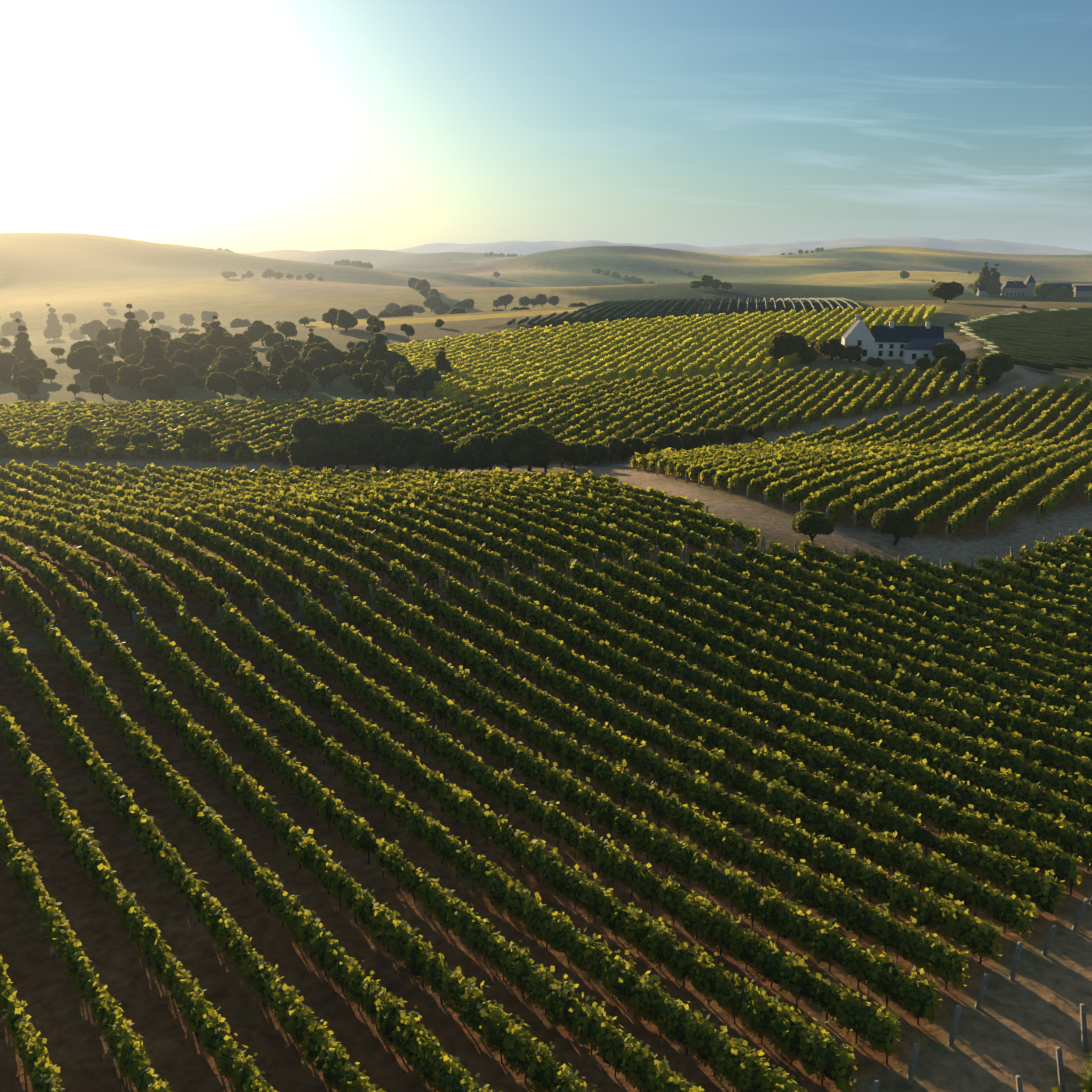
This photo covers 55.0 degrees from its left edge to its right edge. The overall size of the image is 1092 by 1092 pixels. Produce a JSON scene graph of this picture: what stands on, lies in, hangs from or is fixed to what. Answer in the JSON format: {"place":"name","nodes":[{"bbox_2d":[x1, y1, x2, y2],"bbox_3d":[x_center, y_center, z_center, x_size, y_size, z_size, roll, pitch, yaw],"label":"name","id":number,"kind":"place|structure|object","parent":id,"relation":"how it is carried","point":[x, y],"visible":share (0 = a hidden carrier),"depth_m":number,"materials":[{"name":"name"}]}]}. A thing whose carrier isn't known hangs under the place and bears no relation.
{"place":"outdoors","nodes":[
{"label":"outdoors","id":0,"kind":"place"},
{"bbox_2d":[0,294,1091,1091],"bbox_3d":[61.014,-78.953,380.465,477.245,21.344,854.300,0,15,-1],"label":"vines","id":1,"kind":"object","parent":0,"point":[940,456],"depth_m":66.83,"materials":[{"name":"green plant"}]},
{"bbox_2d":[0,232,1091,1091],"bbox_3d":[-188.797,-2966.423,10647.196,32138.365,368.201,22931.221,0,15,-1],"label":"ground","id":2,"kind":"structure","parent":0,"point":[1026,1022],"depth_m":61.59,"materials":[{"name":"brown soil"}]},
{"bbox_2d":[0,247,1073,544],"bbox_3d":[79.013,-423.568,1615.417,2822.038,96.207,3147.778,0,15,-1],"label":"trees","id":3,"kind":"object","parent":2,"relation":"on","point":[160,361],"depth_m":219.90,"materials":[{"name":"green plant"}]},
{"bbox_2d":[1,458,1091,1091],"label":"vineyard posts","id":4,"kind":"object","parent":2,"relation":"on","point":[1011,978],"visible":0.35,"depth_m":52.37,"materials":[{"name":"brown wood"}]},
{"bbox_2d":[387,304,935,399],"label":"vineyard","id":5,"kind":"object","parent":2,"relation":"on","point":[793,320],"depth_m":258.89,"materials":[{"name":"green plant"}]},
{"bbox_2d":[841,314,959,363],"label":"farmhouse","id":6,"kind":"object","parent":2,"relation":"on","point":[908,344],"visible":0.73,"depth_m":238.60,"materials":[{"name":"paint"}]},
{"bbox_2d":[976,274,1091,296],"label":"distant farm buildings","id":7,"kind":"structure","parent":2,"relation":"on","point":[1017,288],"depth_m":785.97,"materials":[{"name":"paint"}]},
{"bbox_2d":[0,0,1091,252],"label":"sky","id":8,"kind":"structure","parent":0,"point":[239,126],"materials":[{"name":"blue"}]}
]}

